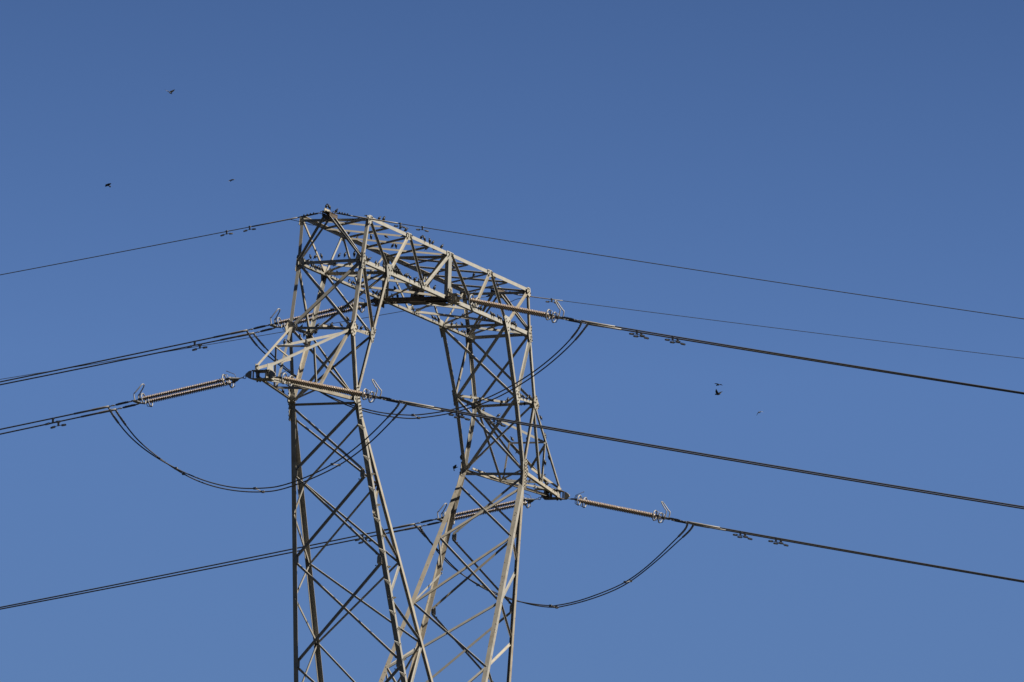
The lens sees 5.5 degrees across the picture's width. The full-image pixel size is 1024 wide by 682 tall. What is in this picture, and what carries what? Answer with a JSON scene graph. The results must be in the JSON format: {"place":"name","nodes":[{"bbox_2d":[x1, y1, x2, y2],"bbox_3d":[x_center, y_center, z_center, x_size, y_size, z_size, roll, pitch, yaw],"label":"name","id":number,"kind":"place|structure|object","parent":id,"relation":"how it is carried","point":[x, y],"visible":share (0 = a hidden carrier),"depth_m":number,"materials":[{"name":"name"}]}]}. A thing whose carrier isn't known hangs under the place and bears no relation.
{"place":"outdoors","nodes":[
{"label":"outdoors","id":0,"kind":"place"},
{"bbox_2d":[0,0,1023,681],"label":"sky","id":1,"kind":"structure","parent":0,"point":[875,148],"materials":[{"name":"blue"}]},
{"bbox_3d":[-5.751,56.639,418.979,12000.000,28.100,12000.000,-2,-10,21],"label":"ground","id":2,"kind":"structure","parent":0,"visible":0},
{"bbox_2d":[245,208,569,681],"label":"lattice tower","id":3,"kind":"structure","parent":2,"relation":"on","point":[435,298],"depth_m":425.45,"materials":[{"name":"metal"}]},
{"bbox_2d":[0,211,324,274],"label":"earth wire","id":4,"kind":"object","parent":3,"relation":"attached to","point":[310,214],"visible":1,"depth_m":421.40,"materials":[{"name":"grey metal"}]},
{"bbox_2d":[109,370,245,409],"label":"insulator string","id":5,"kind":"object","parent":3,"relation":"attached to","point":[184,389],"visible":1,"depth_m":413.27,"materials":[{"name":"metal"}]},
{"bbox_2d":[0,405,108,429],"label":"conductor cable","id":6,"kind":"object","parent":5,"relation":"attached to","point":[99,408],"visible":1,"depth_m":414.48,"materials":[{"name":"black metal"}]},
{"bbox_2d":[45,417,60,424],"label":"vibration damper","id":7,"kind":"object","parent":6,"relation":"attached to","point":[59,421],"visible":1,"depth_m":414.61,"materials":[{"name":"metal"}]},
{"bbox_2d":[108,401,400,488],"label":"jumper cable","id":8,"kind":"object","parent":6,"relation":"attached to","point":[388,416],"visible":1,"depth_m":411.05,"materials":[{"name":"black metal"}]},
{"bbox_2d":[0,408,115,434],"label":"conductor cable","id":9,"kind":"object","parent":5,"relation":"attached to","point":[105,411],"visible":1,"depth_m":415.15,"materials":[{"name":"black metal"}]},
{"bbox_2d":[50,423,65,428],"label":"vibration damper","id":10,"kind":"object","parent":9,"relation":"attached to","point":[58,424],"visible":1,"depth_m":415.30,"materials":[{"name":"metal"}]},
{"bbox_2d":[115,404,406,492],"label":"jumper cable","id":11,"kind":"object","parent":9,"relation":"attached to","point":[393,419],"visible":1,"depth_m":411.69,"materials":[{"name":"black metal"}]},
{"bbox_2d":[0,295,495,379],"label":"earth wire","id":12,"kind":"object","parent":3,"relation":"attached to","point":[232,340],"visible":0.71,"depth_m":441.21,"materials":[{"name":"grey metal"}]},
{"bbox_2d":[248,297,373,332],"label":"insulator string","id":13,"kind":"object","parent":3,"relation":"attached to","point":[326,315],"visible":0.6,"depth_m":429.62,"materials":[{"name":"metal"}]},
{"bbox_2d":[0,329,246,381],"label":"conductor cable","id":14,"kind":"object","parent":13,"relation":"attached to","point":[236,332],"visible":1,"depth_m":431.77,"materials":[{"name":"black metal"}]},
{"bbox_2d":[187,341,201,347],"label":"vibration damper","id":15,"kind":"object","parent":14,"relation":"attached to","point":[194,342],"visible":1,"depth_m":430.84,"materials":[{"name":"metal"}]},
{"bbox_2d":[246,321,581,415],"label":"jumper cable","id":16,"kind":"object","parent":14,"relation":"attached to","point":[572,336],"visible":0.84,"depth_m":426.40,"materials":[{"name":"black metal"}]},
{"bbox_2d":[0,332,253,384],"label":"conductor cable","id":17,"kind":"object","parent":13,"relation":"attached to","point":[246,334],"visible":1,"depth_m":432.57,"materials":[{"name":"black metal"}]},
{"bbox_2d":[192,346,207,350],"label":"vibration damper","id":18,"kind":"object","parent":17,"relation":"attached to","point":[200,347],"visible":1,"depth_m":431.51,"materials":[{"name":"metal"}]},
{"bbox_2d":[253,324,588,418],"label":"jumper cable","id":19,"kind":"object","parent":17,"relation":"attached to","point":[575,339],"visible":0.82,"depth_m":427.05,"materials":[{"name":"black metal"}]},
{"bbox_2d":[269,369,405,403],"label":"insulator string","id":20,"kind":"object","parent":3,"relation":"attached to","point":[306,383],"visible":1,"depth_m":410.82,"materials":[{"name":"metal"}]},
{"bbox_2d":[399,400,1023,507],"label":"conductor cable","id":21,"kind":"object","parent":20,"relation":"attached to","point":[408,402],"visible":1,"depth_m":404.78,"materials":[{"name":"black metal"}]},
{"bbox_2d":[448,410,464,417],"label":"vibration damper","id":22,"kind":"object","parent":21,"relation":"attached to","point":[460,416],"visible":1,"depth_m":408.68,"materials":[{"name":"metal"}]},
{"bbox_2d":[486,417,501,424],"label":"vibration damper","id":23,"kind":"object","parent":21,"relation":"attached to","point":[490,421],"visible":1,"depth_m":408.09,"materials":[{"name":"metal"}]},
{"bbox_2d":[406,403,1023,508],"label":"conductor cable","id":24,"kind":"object","parent":20,"relation":"attached to","point":[718,457],"visible":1,"depth_m":405.33,"materials":[{"name":"black metal"}]},
{"bbox_2d":[454,413,469,420],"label":"vibration damper","id":25,"kind":"object","parent":24,"relation":"attached to","point":[458,417],"visible":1,"depth_m":409.37,"materials":[{"name":"metal"}]},
{"bbox_2d":[490,419,505,426],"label":"vibration damper","id":26,"kind":"object","parent":24,"relation":"attached to","point":[497,420],"visible":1,"depth_m":408.80,"materials":[{"name":"metal"}]},
{"bbox_2d":[414,493,541,526],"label":"insulator string","id":27,"kind":"object","parent":3,"relation":"attached to","point":[528,500],"visible":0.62,"depth_m":443.32,"materials":[{"name":"metal"}]},
{"bbox_2d":[0,523,413,607],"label":"conductor cable","id":28,"kind":"object","parent":27,"relation":"attached to","point":[406,525],"visible":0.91,"depth_m":447.10,"materials":[{"name":"black metal"}]},
{"bbox_2d":[414,522,688,606],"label":"jumper cable","id":29,"kind":"object","parent":28,"relation":"attached to","point":[679,535],"visible":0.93,"depth_m":440.89,"materials":[{"name":"black metal"}]},
{"bbox_2d":[0,525,420,609],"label":"conductor cable","id":30,"kind":"object","parent":27,"relation":"attached to","point":[410,528],"visible":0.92,"depth_m":447.90,"materials":[{"name":"black metal"}]},
{"bbox_2d":[419,524,693,607],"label":"jumper cable","id":31,"kind":"object","parent":30,"relation":"attached to","point":[683,536],"visible":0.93,"depth_m":441.26,"materials":[{"name":"black metal"}]},
{"bbox_2d":[459,291,586,323],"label":"insulator string","id":32,"kind":"object","parent":3,"relation":"attached to","point":[527,311],"visible":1,"depth_m":426.26,"materials":[{"name":"metal"}]},
{"bbox_2d":[581,320,1023,393],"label":"conductor cable","id":33,"kind":"object","parent":32,"relation":"attached to","point":[590,322],"visible":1,"depth_m":421.55,"materials":[{"name":"black metal"}]},
{"bbox_2d":[629,330,644,336],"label":"vibration damper","id":34,"kind":"object","parent":33,"relation":"attached to","point":[641,335],"visible":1,"depth_m":424.12,"materials":[{"name":"metal"}]},
{"bbox_2d":[665,335,680,342],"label":"vibration damper","id":35,"kind":"object","parent":33,"relation":"attached to","point":[677,341],"visible":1,"depth_m":423.55,"materials":[{"name":"metal"}]},
{"bbox_2d":[587,323,1023,394],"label":"conductor cable","id":36,"kind":"object","parent":32,"relation":"attached to","point":[792,357],"visible":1,"depth_m":422.49,"materials":[{"name":"black metal"}]},
{"bbox_2d":[565,492,691,524],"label":"insulator string","id":37,"kind":"object","parent":3,"relation":"attached to","point":[658,517],"visible":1,"depth_m":440.84,"materials":[{"name":"metal"}]},
{"bbox_2d":[687,521,1023,581],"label":"conductor cable","id":38,"kind":"object","parent":37,"relation":"attached to","point":[695,523],"visible":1,"depth_m":436.93,"materials":[{"name":"black metal"}]},
{"bbox_2d":[733,531,747,537],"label":"vibration damper","id":39,"kind":"object","parent":38,"relation":"attached to","point":[740,532],"visible":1,"depth_m":438.74,"materials":[{"name":"metal"}]},
{"bbox_2d":[768,537,783,543],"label":"vibration damper","id":40,"kind":"object","parent":38,"relation":"attached to","point":[775,541],"visible":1,"depth_m":438.14,"materials":[{"name":"metal"}]},
{"bbox_2d":[694,524,1023,582],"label":"conductor cable","id":41,"kind":"object","parent":37,"relation":"attached to","point":[856,553],"visible":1,"depth_m":437.60,"materials":[{"name":"black metal"}]},
{"bbox_2d":[331,211,1023,318],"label":"earth wire","id":42,"kind":"object","parent":3,"relation":"attached to","point":[340,213],"visible":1,"depth_m":414.59,"materials":[{"name":"grey metal"}]},
{"bbox_2d":[506,290,1023,358],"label":"earth wire","id":43,"kind":"object","parent":3,"relation":"attached to","point":[753,325],"visible":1,"depth_m":433.05,"materials":[{"name":"grey metal"}]}
]}

